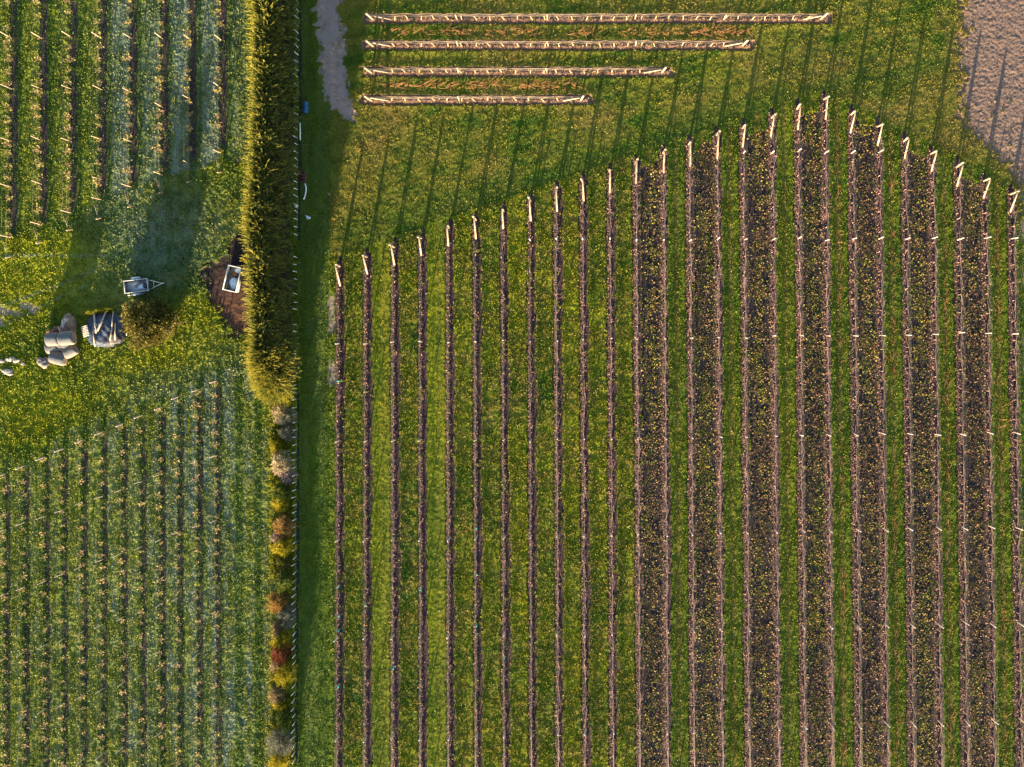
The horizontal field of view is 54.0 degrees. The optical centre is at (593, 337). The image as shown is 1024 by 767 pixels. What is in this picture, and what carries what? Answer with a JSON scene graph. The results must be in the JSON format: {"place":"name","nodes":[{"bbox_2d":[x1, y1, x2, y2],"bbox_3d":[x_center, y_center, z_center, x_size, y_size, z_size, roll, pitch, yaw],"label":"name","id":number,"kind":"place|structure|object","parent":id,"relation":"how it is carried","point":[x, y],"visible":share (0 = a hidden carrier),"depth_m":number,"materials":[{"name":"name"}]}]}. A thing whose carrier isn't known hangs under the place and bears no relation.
{"place":"outdoors","nodes":[
{"label":"outdoors","id":0,"kind":"place"},
{"bbox_2d":[311,0,356,122],"bbox_3d":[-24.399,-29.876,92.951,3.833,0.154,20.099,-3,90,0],"label":"dirt track","id":1,"kind":"structure","parent":0,"point":[332,73],"depth_m":92.99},
{"bbox_2d":[0,0,1023,766],"bbox_3d":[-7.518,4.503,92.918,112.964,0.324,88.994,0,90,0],"label":"ground","id":2,"kind":"structure","parent":0,"point":[436,278],"depth_m":92.92,"materials":[{"name":"plant"}]},
{"bbox_2d":[56,345,69,351],"bbox_3d":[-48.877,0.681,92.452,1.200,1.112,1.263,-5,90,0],"label":"hay bale","id":3,"kind":"object","parent":2,"relation":"on","point":[59,348],"visible":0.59,"depth_m":91.97},
{"bbox_2d":[57,331,76,345],"bbox_3d":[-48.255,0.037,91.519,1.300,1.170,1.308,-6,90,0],"label":"hay bale","id":4,"kind":"object","parent":3,"relation":"on","point":[66,338],"visible":1,"depth_m":91.12},
{"bbox_2d":[60,0,72,230],"bbox_3d":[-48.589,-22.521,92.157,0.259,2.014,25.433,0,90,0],"label":"trellis row","id":5,"kind":"object","parent":2,"relation":"on","point":[62,31],"visible":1,"depth_m":91.40,"materials":[{"name":"wood"}]},
{"bbox_2d":[59,312,76,332],"bbox_3d":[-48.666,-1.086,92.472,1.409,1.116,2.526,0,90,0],"label":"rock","id":6,"kind":"object","parent":2,"relation":"on","point":[70,324],"visible":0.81,"depth_m":92.16,"materials":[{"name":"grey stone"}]},
{"bbox_2d":[86,313,125,347],"bbox_3d":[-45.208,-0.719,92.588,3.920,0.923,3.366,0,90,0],"label":"tarp heap","id":7,"kind":"object","parent":2,"relation":"on","point":[102,336],"visible":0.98,"depth_m":92.38,"materials":[{"name":"blue plastic"}]},
{"bbox_2d":[121,0,132,207],"bbox_3d":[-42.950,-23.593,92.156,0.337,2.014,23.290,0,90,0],"label":"trellis row","id":8,"kind":"object","parent":2,"relation":"on","point":[123,104],"visible":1,"depth_m":91.40,"materials":[{"name":"wood"}]},
{"bbox_2d":[123,277,163,295],"bbox_3d":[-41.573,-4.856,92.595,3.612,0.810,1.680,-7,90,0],"label":"garden trailer","id":9,"kind":"object","parent":2,"relation":"on","point":[129,285],"visible":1,"depth_m":92.56,"materials":[{"name":"white paint"}]},
{"bbox_2d":[119,294,184,351],"bbox_3d":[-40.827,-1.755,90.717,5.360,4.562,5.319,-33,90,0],"label":"round bush","id":10,"kind":"object","parent":2,"relation":"on","point":[135,329],"visible":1,"depth_m":90.84,"materials":[{"name":"green plant"}]},
{"bbox_2d":[198,229,256,338],"bbox_3d":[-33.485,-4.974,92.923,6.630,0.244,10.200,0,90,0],"label":"dirt patch","id":11,"kind":"object","parent":2,"relation":"on","point":[231,303],"visible":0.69,"depth_m":93.01,"materials":[{"name":"red soil"}]},
{"bbox_2d":[222,265,243,291],"bbox_3d":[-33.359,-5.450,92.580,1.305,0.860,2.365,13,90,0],"label":"steel bin","id":12,"kind":"object","parent":11,"relation":"on","point":[230,269],"visible":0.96,"depth_m":92.58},
{"bbox_2d":[236,0,302,407],"bbox_3d":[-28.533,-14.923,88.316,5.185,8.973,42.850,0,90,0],"label":"shelter hedge","id":13,"kind":"object","parent":2,"relation":"on","point":[271,284],"visible":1,"depth_m":86.58,"materials":[{"name":"plant"}]},
{"bbox_2d":[266,590,290,612],"bbox_3d":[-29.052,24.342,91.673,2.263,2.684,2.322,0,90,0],"label":"shrub","id":14,"kind":"object","parent":2,"relation":"on","point":[275,605],"visible":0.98,"depth_m":91.83,"materials":[{"name":"orange plant"}]},
{"bbox_2d":[264,728,296,757],"bbox_3d":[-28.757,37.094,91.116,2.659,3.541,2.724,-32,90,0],"label":"shrub","id":15,"kind":"object","parent":2,"relation":"on","point":[278,745],"visible":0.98,"depth_m":91.41,"materials":[{"name":"grey plant"}]},
{"bbox_2d":[269,626,291,651],"bbox_3d":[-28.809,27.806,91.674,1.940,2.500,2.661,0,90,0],"label":"shrub","id":16,"kind":"object","parent":2,"relation":"on","point":[277,640],"visible":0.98,"depth_m":91.78,"materials":[{"name":"yellow plant"}]},
{"bbox_2d":[267,637,294,664],"bbox_3d":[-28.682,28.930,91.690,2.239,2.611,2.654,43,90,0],"label":"shrub","id":17,"kind":"object","parent":2,"relation":"on","point":[279,656],"visible":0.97,"depth_m":91.54,"materials":[{"name":"red plant"}]},
{"bbox_2d":[265,401,298,765],"bbox_3d":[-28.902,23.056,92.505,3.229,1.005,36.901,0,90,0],"label":"undergrowth","id":18,"kind":"object","parent":2,"relation":"on","point":[273,436],"visible":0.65,"depth_m":92.64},
{"bbox_2d":[270,449,294,475],"bbox_3d":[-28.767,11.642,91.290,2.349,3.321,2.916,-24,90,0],"label":"shrub","id":19,"kind":"object","parent":2,"relation":"on","point":[277,465],"visible":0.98,"depth_m":91.58,"materials":[{"name":"beige plant"}]},
{"bbox_2d":[271,479,294,503],"bbox_3d":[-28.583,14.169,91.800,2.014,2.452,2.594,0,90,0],"label":"shrub","id":20,"kind":"object","parent":2,"relation":"on","point":[279,490],"visible":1,"depth_m":91.78,"materials":[{"name":"green plant"}]},
{"bbox_2d":[272,512,294,538],"bbox_3d":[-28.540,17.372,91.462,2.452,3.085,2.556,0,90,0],"label":"shrub","id":21,"kind":"object","parent":2,"relation":"on","point":[281,526],"visible":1,"depth_m":91.57,"materials":[{"name":"orange plant"}]},
{"bbox_2d":[270,534,297,557],"bbox_3d":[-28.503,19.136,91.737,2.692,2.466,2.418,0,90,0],"label":"shrub","id":22,"kind":"object","parent":2,"relation":"on","point":[283,546],"visible":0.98,"depth_m":91.69,"materials":[{"name":"yellow plant"}]},
{"bbox_2d":[273,570,297,594],"bbox_3d":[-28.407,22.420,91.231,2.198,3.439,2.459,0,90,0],"label":"shrub","id":23,"kind":"object","parent":2,"relation":"on","point":[282,584],"visible":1,"depth_m":91.54,"materials":[{"name":"green plant"}]},
{"bbox_2d":[275,704,295,733],"bbox_3d":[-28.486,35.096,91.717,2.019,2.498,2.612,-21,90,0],"label":"shrub","id":24,"kind":"object","parent":2,"relation":"on","point":[281,721],"visible":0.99,"depth_m":91.86,"materials":[{"name":"green plant"}]},
{"bbox_2d":[273,658,299,689],"bbox_3d":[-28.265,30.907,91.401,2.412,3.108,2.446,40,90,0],"label":"shrub","id":25,"kind":"object","parent":2,"relation":"on","point":[282,679],"visible":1,"depth_m":91.56,"materials":[{"name":"yellow plant"}]},
{"bbox_2d":[277,601,296,629],"bbox_3d":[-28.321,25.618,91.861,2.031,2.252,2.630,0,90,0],"label":"shrub","id":26,"kind":"object","parent":2,"relation":"on","point":[284,617],"visible":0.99,"depth_m":91.92,"materials":[{"name":"grey plant"}]},
{"bbox_2d":[294,0,300,766],"bbox_3d":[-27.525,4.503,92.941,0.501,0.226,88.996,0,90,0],"label":"fence","id":27,"kind":"object","parent":2,"relation":"on","point":[296,634],"visible":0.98,"depth_m":93.01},
{"bbox_2d":[334,255,346,766],"bbox_3d":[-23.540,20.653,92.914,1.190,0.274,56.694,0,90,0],"label":"soil strip","id":28,"kind":"object","parent":2,"relation":"on","point":[340,680],"visible":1,"depth_m":92.97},
{"bbox_2d":[362,247,373,766],"bbox_3d":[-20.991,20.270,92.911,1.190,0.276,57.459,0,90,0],"label":"soil strip","id":29,"kind":"object","parent":2,"relation":"on","point":[370,498],"visible":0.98,"depth_m":92.96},
{"bbox_2d":[362,254,367,766],"bbox_3d":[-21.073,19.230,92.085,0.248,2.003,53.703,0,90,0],"label":"trellis row","id":30,"kind":"object","parent":29,"relation":"on","point":[363,256],"visible":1,"depth_m":91.98,"materials":[{"name":"wood"}]},
{"bbox_2d":[389,236,401,766],"bbox_3d":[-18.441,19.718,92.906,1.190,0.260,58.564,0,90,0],"label":"soil strip","id":31,"kind":"object","parent":2,"relation":"on","point":[398,515],"visible":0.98,"depth_m":92.96,"materials":[{"name":"soil"}]},
{"bbox_2d":[388,243,395,739],"bbox_3d":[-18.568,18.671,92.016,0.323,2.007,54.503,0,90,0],"label":"trellis row","id":32,"kind":"object","parent":31,"relation":"on","point":[391,245],"visible":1,"depth_m":91.91,"materials":[{"name":"wood"}]},
{"bbox_2d":[417,227,428,766],"bbox_3d":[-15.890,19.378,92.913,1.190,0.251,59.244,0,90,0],"label":"soil strip","id":33,"kind":"object","parent":2,"relation":"on","point":[423,524],"visible":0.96,"depth_m":92.96,"materials":[{"name":"soil"}]},
{"bbox_2d":[417,236,422,741],"bbox_3d":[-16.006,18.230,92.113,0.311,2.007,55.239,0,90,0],"label":"trellis row","id":34,"kind":"object","parent":33,"relation":"on","point":[419,238],"visible":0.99,"depth_m":91.95,"materials":[{"name":"wood"}]},
{"bbox_2d":[445,217,456,766],"bbox_3d":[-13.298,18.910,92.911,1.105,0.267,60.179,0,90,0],"label":"soil strip","id":35,"kind":"object","parent":2,"relation":"on","point":[452,496],"visible":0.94,"depth_m":92.96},
{"bbox_2d":[446,225,450,740],"bbox_3d":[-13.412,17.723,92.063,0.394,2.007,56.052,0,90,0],"label":"trellis row","id":36,"kind":"object","parent":35,"relation":"on","point":[448,226],"visible":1,"depth_m":91.61,"materials":[{"name":"wood"}]},
{"bbox_2d":[359,94,593,104],"bbox_3d":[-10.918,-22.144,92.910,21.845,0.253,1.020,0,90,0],"label":"soil strip","id":37,"kind":"object","parent":2,"relation":"on","point":[590,100],"visible":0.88,"depth_m":92.96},
{"bbox_2d":[471,209,483,766],"bbox_3d":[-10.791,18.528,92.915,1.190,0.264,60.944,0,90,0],"label":"soil strip","id":38,"kind":"object","parent":2,"relation":"on","point":[479,513],"visible":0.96,"depth_m":92.97,"materials":[{"name":"soil"}]},
{"bbox_2d":[472,215,477,762],"bbox_3d":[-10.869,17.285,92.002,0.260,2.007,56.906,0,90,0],"label":"trellis row","id":39,"kind":"object","parent":38,"relation":"on","point":[474,218],"visible":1,"depth_m":91.55,"materials":[{"name":"wood"}]},
{"bbox_2d":[471,224,479,766],"bbox_3d":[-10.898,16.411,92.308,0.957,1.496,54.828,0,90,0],"label":"vine row","id":40,"kind":"object","parent":38,"relation":"on","point":[476,512],"visible":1,"depth_m":92.05,"materials":[{"name":"brown plant"}]},
{"bbox_2d":[499,200,511,766],"bbox_3d":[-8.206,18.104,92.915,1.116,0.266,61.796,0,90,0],"label":"soil strip","id":41,"kind":"object","parent":2,"relation":"on","point":[507,516],"visible":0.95,"depth_m":92.96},
{"bbox_2d":[501,208,505,737],"bbox_3d":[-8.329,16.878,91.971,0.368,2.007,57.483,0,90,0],"label":"trellis row","id":42,"kind":"object","parent":41,"relation":"on","point":[502,210],"visible":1,"depth_m":91.52,"materials":[{"name":"wood"}]},
{"bbox_2d":[359,66,675,77],"bbox_3d":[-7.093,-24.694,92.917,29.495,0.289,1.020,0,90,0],"label":"soil strip","id":43,"kind":"object","parent":2,"relation":"on","point":[496,68],"visible":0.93,"depth_m":92.95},
{"bbox_2d":[526,190,538,766],"bbox_3d":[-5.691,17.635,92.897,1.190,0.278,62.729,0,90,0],"label":"soil strip","id":44,"kind":"object","parent":2,"relation":"on","point":[534,495],"visible":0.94,"depth_m":92.97,"materials":[{"name":"soil"}]},
{"bbox_2d":[527,196,531,766],"bbox_3d":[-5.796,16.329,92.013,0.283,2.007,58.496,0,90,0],"label":"trellis row","id":45,"kind":"object","parent":44,"relation":"on","point":[530,441],"visible":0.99,"depth_m":91.56,"materials":[{"name":"wood"}]},
{"bbox_2d":[552,180,564,766],"bbox_3d":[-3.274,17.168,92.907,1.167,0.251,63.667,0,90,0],"label":"soil strip","id":46,"kind":"object","parent":2,"relation":"on","point":[559,383],"visible":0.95,"depth_m":92.96,"materials":[{"name":"soil"}]},
{"bbox_2d":[553,188,560,766],"bbox_3d":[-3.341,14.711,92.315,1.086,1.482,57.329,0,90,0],"label":"vine row","id":47,"kind":"object","parent":46,"relation":"on","point":[556,427],"visible":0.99,"depth_m":92.08,"materials":[{"name":"plant"}]},
{"bbox_2d":[555,186,559,765],"bbox_3d":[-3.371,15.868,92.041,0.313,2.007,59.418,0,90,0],"label":"trellis row","id":48,"kind":"object","parent":46,"relation":"on","point":[556,189],"visible":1,"depth_m":91.59,"materials":[{"name":"wood"}]},
{"bbox_2d":[361,40,755,50],"bbox_3d":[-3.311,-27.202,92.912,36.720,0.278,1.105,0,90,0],"label":"soil strip","id":49,"kind":"object","parent":2,"relation":"on","point":[752,43],"visible":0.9,"depth_m":92.95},
{"bbox_2d":[577,170,591,766],"bbox_3d":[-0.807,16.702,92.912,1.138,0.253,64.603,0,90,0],"label":"soil strip","id":50,"kind":"object","parent":2,"relation":"on","point":[586,453],"visible":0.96,"depth_m":92.96,"materials":[{"name":"soil"}]},
{"bbox_2d":[579,185,587,766],"bbox_3d":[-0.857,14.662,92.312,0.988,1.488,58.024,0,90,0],"label":"vine row","id":51,"kind":"object","parent":50,"relation":"on","point":[585,489],"visible":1,"depth_m":92.07,"materials":[{"name":"plant"}]},
{"bbox_2d":[363,12,832,24],"bbox_3d":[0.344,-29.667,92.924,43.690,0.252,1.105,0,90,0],"label":"soil strip","id":52,"kind":"object","parent":2,"relation":"on","point":[829,16],"visible":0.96,"depth_m":92.95,"materials":[{"name":"soil"}]},
{"bbox_2d":[605,162,618,766],"bbox_3d":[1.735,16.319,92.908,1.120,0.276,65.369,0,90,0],"label":"soil strip","id":53,"kind":"object","parent":2,"relation":"on","point":[614,467],"visible":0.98,"depth_m":92.95,"materials":[{"name":"soil"}]},
{"bbox_2d":[606,170,615,765],"bbox_3d":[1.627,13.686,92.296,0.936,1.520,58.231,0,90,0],"label":"vine row","id":54,"kind":"object","parent":53,"relation":"on","point":[611,562],"visible":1,"depth_m":92.09,"materials":[{"name":"plant"}]},
{"bbox_2d":[631,153,644,766],"bbox_3d":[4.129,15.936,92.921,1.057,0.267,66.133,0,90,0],"label":"soil strip","id":55,"kind":"object","parent":2,"relation":"on","point":[639,277],"visible":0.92,"depth_m":92.96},
{"bbox_2d":[635,158,639,732],"bbox_3d":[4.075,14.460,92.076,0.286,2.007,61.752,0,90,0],"label":"trellis row","id":56,"kind":"object","parent":55,"relation":"on","point":[636,162],"visible":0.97,"depth_m":91.62,"materials":[{"name":"wood"}]},
{"bbox_2d":[632,161,643,766],"bbox_3d":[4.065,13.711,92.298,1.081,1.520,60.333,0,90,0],"label":"vine row","id":57,"kind":"object","parent":55,"relation":"on","point":[637,201],"visible":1,"depth_m":92.05,"materials":[{"name":"plant"}]},
{"bbox_2d":[641,159,663,766],"bbox_3d":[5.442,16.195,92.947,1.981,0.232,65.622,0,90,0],"label":"mulch strip","id":58,"kind":"object","parent":2,"relation":"on","point":[658,381],"visible":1,"depth_m":93.02,"materials":[{"name":"soil"}]},
{"bbox_2d":[658,143,673,766],"bbox_3d":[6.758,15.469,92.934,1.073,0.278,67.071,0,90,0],"label":"soil strip","id":59,"kind":"object","parent":2,"relation":"on","point":[669,532],"visible":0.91,"depth_m":92.96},
{"bbox_2d":[662,148,668,766],"bbox_3d":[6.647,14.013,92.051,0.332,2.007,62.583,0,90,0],"label":"trellis row","id":60,"kind":"object","parent":59,"relation":"on","point":[665,149],"visible":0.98,"depth_m":91.60,"materials":[{"name":"wood"}]},
{"bbox_2d":[662,151,671,766],"bbox_3d":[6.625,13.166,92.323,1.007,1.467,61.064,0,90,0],"label":"vine row","id":61,"kind":"object","parent":59,"relation":"on","point":[665,469],"visible":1,"depth_m":92.06,"materials":[{"name":"plant"}]},
{"bbox_2d":[334,14,1020,766],"bbox_3d":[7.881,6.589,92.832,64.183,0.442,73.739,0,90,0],"label":"bark crumbs","id":62,"kind":"object","parent":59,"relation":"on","point":[798,406],"visible":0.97,"depth_m":92.83,"materials":[{"name":"brown plant"}]},
{"bbox_2d":[684,134,697,766],"bbox_3d":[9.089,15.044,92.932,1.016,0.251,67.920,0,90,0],"label":"soil strip","id":63,"kind":"object","parent":2,"relation":"on","point":[692,316],"visible":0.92,"depth_m":92.97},
{"bbox_2d":[688,141,694,752],"bbox_3d":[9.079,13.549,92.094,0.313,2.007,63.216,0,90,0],"label":"trellis row","id":64,"kind":"object","parent":63,"relation":"on","point":[691,337],"visible":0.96,"depth_m":91.64,"materials":[{"name":"wood"}]},
{"bbox_2d":[685,144,698,766],"bbox_3d":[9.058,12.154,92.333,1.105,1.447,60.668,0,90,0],"label":"vine row","id":65,"kind":"object","parent":63,"relation":"on","point":[690,166],"visible":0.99,"depth_m":92.06,"materials":[{"name":"plant"}]},
{"bbox_2d":[379,21,1012,766],"bbox_3d":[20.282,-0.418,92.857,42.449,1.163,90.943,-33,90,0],"label":"cut canes","id":66,"kind":"object","parent":2,"relation":"on","point":[835,315],"visible":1,"depth_m":92.84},
{"bbox_2d":[694,141,717,766],"bbox_3d":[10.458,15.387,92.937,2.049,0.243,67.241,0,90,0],"label":"mulch strip","id":67,"kind":"object","parent":2,"relation":"on","point":[712,562],"visible":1,"depth_m":93.01,"materials":[{"name":"soil"}]},
{"bbox_2d":[712,125,726,766],"bbox_3d":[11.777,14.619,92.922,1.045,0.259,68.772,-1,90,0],"label":"soil strip","id":68,"kind":"object","parent":2,"relation":"on","point":[722,482],"visible":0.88,"depth_m":92.95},
{"bbox_2d":[714,134,725,765],"bbox_3d":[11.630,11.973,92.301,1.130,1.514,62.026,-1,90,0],"label":"vine row","id":69,"kind":"object","parent":68,"relation":"on","point":[718,352],"visible":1,"depth_m":92.06,"materials":[{"name":"plant"}]},
{"bbox_2d":[716,130,723,759],"bbox_3d":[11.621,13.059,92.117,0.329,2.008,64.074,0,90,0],"label":"trellis row","id":70,"kind":"object","parent":68,"relation":"on","point":[718,133],"visible":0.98,"depth_m":91.66,"materials":[{"name":"wood"}]},
{"bbox_2d":[738,117,752,766],"bbox_3d":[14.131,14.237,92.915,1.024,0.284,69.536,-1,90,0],"label":"soil strip","id":71,"kind":"object","parent":2,"relation":"on","point":[748,487],"visible":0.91,"depth_m":92.94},
{"bbox_2d":[740,127,751,766],"bbox_3d":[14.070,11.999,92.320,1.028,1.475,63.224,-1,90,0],"label":"vine row","id":72,"kind":"object","parent":71,"relation":"on","point":[748,604],"visible":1,"depth_m":92.08,"materials":[{"name":"plant"}]},
{"bbox_2d":[742,124,750,757],"bbox_3d":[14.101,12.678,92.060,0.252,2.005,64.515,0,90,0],"label":"trellis row","id":73,"kind":"object","parent":71,"relation":"on","point":[744,127],"visible":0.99,"depth_m":91.61,"materials":[{"name":"wood"}]},
{"bbox_2d":[747,128,773,766],"bbox_3d":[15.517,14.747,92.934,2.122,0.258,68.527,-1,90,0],"label":"mulch strip","id":74,"kind":"object","parent":2,"relation":"on","point":[766,359],"visible":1,"depth_m":92.99,"materials":[{"name":"soil"}]},
{"bbox_2d":[640,106,988,766],"bbox_3d":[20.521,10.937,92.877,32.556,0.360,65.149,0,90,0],"label":"fallen leaves","id":75,"kind":"object","parent":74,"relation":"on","point":[918,347],"visible":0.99,"depth_m":92.95,"materials":[{"name":"plant"}]},
{"bbox_2d":[766,108,783,766],"bbox_3d":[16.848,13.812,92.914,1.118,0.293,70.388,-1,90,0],"label":"soil strip","id":76,"kind":"object","parent":2,"relation":"on","point":[778,437],"visible":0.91,"depth_m":92.93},
{"bbox_2d":[770,113,779,747],"bbox_3d":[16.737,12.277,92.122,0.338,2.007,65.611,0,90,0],"label":"trellis row","id":77,"kind":"object","parent":76,"relation":"on","point":[773,116],"visible":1,"depth_m":91.67,"materials":[{"name":"wood"}]},
{"bbox_2d":[770,117,782,766],"bbox_3d":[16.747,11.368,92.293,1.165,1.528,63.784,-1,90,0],"label":"vine row","id":78,"kind":"object","parent":76,"relation":"on","point":[775,447],"visible":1,"depth_m":92.04,"materials":[{"name":"plant"}]},
{"bbox_2d":[792,98,807,766],"bbox_3d":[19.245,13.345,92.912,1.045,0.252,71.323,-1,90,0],"label":"soil strip","id":79,"kind":"object","parent":2,"relation":"on","point":[799,154],"visible":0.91,"depth_m":92.94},
{"bbox_2d":[795,105,808,766],"bbox_3d":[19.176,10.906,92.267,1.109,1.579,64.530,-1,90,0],"label":"vine row","id":80,"kind":"object","parent":79,"relation":"on","point":[801,375],"visible":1,"depth_m":92.07,"materials":[{"name":"plant"}]},
{"bbox_2d":[796,103,807,766],"bbox_3d":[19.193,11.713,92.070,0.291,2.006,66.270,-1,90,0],"label":"trellis row","id":81,"kind":"object","parent":79,"relation":"on","point":[799,105],"visible":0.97,"depth_m":91.62,"materials":[{"name":"wood"}]},
{"bbox_2d":[801,108,826,766],"bbox_3d":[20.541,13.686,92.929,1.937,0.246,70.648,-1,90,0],"label":"mulch strip","id":82,"kind":"object","parent":2,"relation":"on","point":[809,477],"visible":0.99,"depth_m":92.99,"materials":[{"name":"soil"}]},
{"bbox_2d":[819,89,835,766],"bbox_3d":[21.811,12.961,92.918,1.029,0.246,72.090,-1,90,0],"label":"soil strip","id":83,"kind":"object","parent":2,"relation":"on","point":[828,259],"visible":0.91,"depth_m":92.92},
{"bbox_2d":[823,95,834,745],"bbox_3d":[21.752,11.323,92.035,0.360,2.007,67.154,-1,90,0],"label":"trellis row","id":84,"kind":"object","parent":83,"relation":"on","point":[827,98],"visible":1,"depth_m":91.58,"materials":[{"name":"wood"}]},
{"bbox_2d":[823,94,836,766],"bbox_3d":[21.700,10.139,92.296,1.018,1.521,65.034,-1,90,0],"label":"vine row","id":85,"kind":"object","parent":83,"relation":"on","point":[828,374],"visible":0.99,"depth_m":92.06,"materials":[{"name":"plant"}]},
{"bbox_2d":[846,104,862,766],"bbox_3d":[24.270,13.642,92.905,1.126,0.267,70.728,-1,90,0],"label":"soil strip","id":86,"kind":"object","parent":2,"relation":"on","point":[853,248],"visible":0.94,"depth_m":92.94,"materials":[{"name":"soil"}]},
{"bbox_2d":[850,110,862,757],"bbox_3d":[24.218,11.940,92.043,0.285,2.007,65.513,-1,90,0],"label":"trellis row","id":87,"kind":"object","parent":86,"relation":"on","point":[856,303],"visible":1,"depth_m":91.59,"materials":[{"name":"wood"}]},
{"bbox_2d":[850,114,863,766],"bbox_3d":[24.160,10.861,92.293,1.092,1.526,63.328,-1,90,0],"label":"vine row","id":88,"kind":"object","parent":86,"relation":"on","point":[857,440],"visible":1,"depth_m":92.09,"materials":[{"name":"plant"}]},
{"bbox_2d":[855,120,881,766],"bbox_3d":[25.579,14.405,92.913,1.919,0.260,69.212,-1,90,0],"label":"mulch strip","id":89,"kind":"object","parent":2,"relation":"on","point":[860,302],"visible":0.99,"depth_m":92.99,"materials":[{"name":"soil"}]},
{"bbox_2d":[874,115,889,766],"bbox_3d":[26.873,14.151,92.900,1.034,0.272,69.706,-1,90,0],"label":"soil strip","id":90,"kind":"object","parent":2,"relation":"on","point":[882,356],"visible":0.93,"depth_m":92.93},
{"bbox_2d":[877,123,889,730],"bbox_3d":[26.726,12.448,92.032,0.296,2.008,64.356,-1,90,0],"label":"trellis row","id":91,"kind":"object","parent":90,"relation":"on","point":[881,129],"visible":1,"depth_m":91.58,"materials":[{"name":"wood"}]},
{"bbox_2d":[877,122,891,765],"bbox_3d":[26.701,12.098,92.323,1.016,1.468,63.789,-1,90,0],"label":"vine row","id":92,"kind":"object","parent":90,"relation":"on","point":[883,464],"visible":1,"depth_m":92.08,"materials":[{"name":"plant"}]},
{"bbox_2d":[899,130,915,766],"bbox_3d":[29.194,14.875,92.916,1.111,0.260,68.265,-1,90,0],"label":"soil strip","id":93,"kind":"object","parent":2,"relation":"on","point":[907,364],"visible":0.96,"depth_m":92.94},
{"bbox_2d":[903,142,915,765],"bbox_3d":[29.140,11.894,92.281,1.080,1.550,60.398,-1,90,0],"label":"vine row","id":94,"kind":"object","parent":93,"relation":"on","point":[910,512],"visible":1,"depth_m":92.08,"materials":[{"name":"plant"}]},
{"bbox_2d":[902,137,916,766],"bbox_3d":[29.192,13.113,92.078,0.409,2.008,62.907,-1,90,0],"label":"trellis row","id":95,"kind":"object","parent":93,"relation":"on","point":[904,140],"visible":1,"depth_m":91.62,"materials":[{"name":"wood"}]},
{"bbox_2d":[908,151,935,766],"bbox_3d":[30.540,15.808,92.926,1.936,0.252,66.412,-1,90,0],"label":"mulch strip","id":96,"kind":"object","parent":2,"relation":"on","point":[916,464],"visible":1,"depth_m":92.99,"materials":[{"name":"soil"}]},
{"bbox_2d":[926,144,943,766],"bbox_3d":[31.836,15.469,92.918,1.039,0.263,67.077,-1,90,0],"label":"soil strip","id":97,"kind":"object","parent":2,"relation":"on","point":[939,577],"visible":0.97,"depth_m":92.94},
{"bbox_2d":[929,162,943,764],"bbox_3d":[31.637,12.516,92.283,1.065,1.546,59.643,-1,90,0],"label":"vine row","id":98,"kind":"object","parent":97,"relation":"on","point":[935,274],"visible":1,"depth_m":92.07,"materials":[{"name":"plant"}]},
{"bbox_2d":[930,150,944,766],"bbox_3d":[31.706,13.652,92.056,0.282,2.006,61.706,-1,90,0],"label":"trellis row","id":99,"kind":"object","parent":97,"relation":"on","point":[934,160],"visible":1,"depth_m":91.60,"materials":[{"name":"wood"}]},
{"bbox_2d":[952,155,969,766],"bbox_3d":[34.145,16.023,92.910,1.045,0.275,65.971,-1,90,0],"label":"soil strip","id":100,"kind":"object","parent":2,"relation":"on","point":[962,465],"visible":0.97,"depth_m":92.93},
{"bbox_2d":[956,161,970,746],"bbox_3d":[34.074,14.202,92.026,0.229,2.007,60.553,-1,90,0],"label":"trellis row","id":101,"kind":"object","parent":100,"relation":"on","point":[961,163],"visible":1,"depth_m":91.57,"materials":[{"name":"wood"}]},
{"bbox_2d":[957,170,970,766],"bbox_3d":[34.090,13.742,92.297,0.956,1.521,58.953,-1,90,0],"label":"vine row","id":102,"kind":"object","parent":100,"relation":"on","point":[959,184],"visible":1,"depth_m":92.09,"materials":[{"name":"plant"}]},
{"bbox_2d":[961,177,988,766],"bbox_3d":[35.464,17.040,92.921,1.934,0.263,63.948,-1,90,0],"label":"mulch strip","id":103,"kind":"object","parent":2,"relation":"on","point":[968,467],"visible":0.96,"depth_m":92.99,"materials":[{"name":"soil"}]},
{"bbox_2d":[979,170,997,766],"bbox_3d":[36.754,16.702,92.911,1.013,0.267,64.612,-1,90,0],"label":"soil strip","id":104,"kind":"object","parent":2,"relation":"on","point":[991,487],"visible":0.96,"depth_m":92.93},
{"bbox_2d":[982,177,998,754],"bbox_3d":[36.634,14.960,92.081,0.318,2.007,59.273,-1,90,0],"label":"trellis row","id":105,"kind":"object","parent":104,"relation":"on","point":[984,180],"visible":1,"depth_m":91.63,"materials":[{"name":"wood"}]},
{"bbox_2d":[983,183,998,766],"bbox_3d":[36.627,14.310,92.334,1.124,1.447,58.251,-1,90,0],"label":"vine row","id":106,"kind":"object","parent":104,"relation":"on","point":[990,485],"visible":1,"depth_m":92.08,"materials":[{"name":"plant"}]},
{"bbox_2d":[1005,184,1023,766],"bbox_3d":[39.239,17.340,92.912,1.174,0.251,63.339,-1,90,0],"label":"soil strip","id":107,"kind":"object","parent":2,"relation":"on","point":[1012,496],"visible":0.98,"depth_m":92.93,"materials":[{"name":"soil"}]},
{"bbox_2d":[1009,190,1023,743],"bbox_3d":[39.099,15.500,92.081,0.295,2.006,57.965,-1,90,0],"label":"trellis row","id":108,"kind":"object","parent":107,"relation":"on","point":[1013,204],"visible":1,"depth_m":91.73,"materials":[{"name":"wood"}]},
{"bbox_2d":[1011,194,1023,764],"bbox_3d":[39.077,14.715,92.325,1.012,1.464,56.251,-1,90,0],"label":"vine row","id":109,"kind":"object","parent":107,"relation":"on","point":[1014,233],"visible":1,"depth_m":92.09,"materials":[{"name":"plant"}]},
{"bbox_2d":[952,0,1023,191],"bbox_3d":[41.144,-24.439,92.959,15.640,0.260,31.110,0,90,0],"label":"bare field","id":110,"kind":"structure","parent":0,"point":[994,39],"depth_m":93.02,"materials":[{"name":"soil"}]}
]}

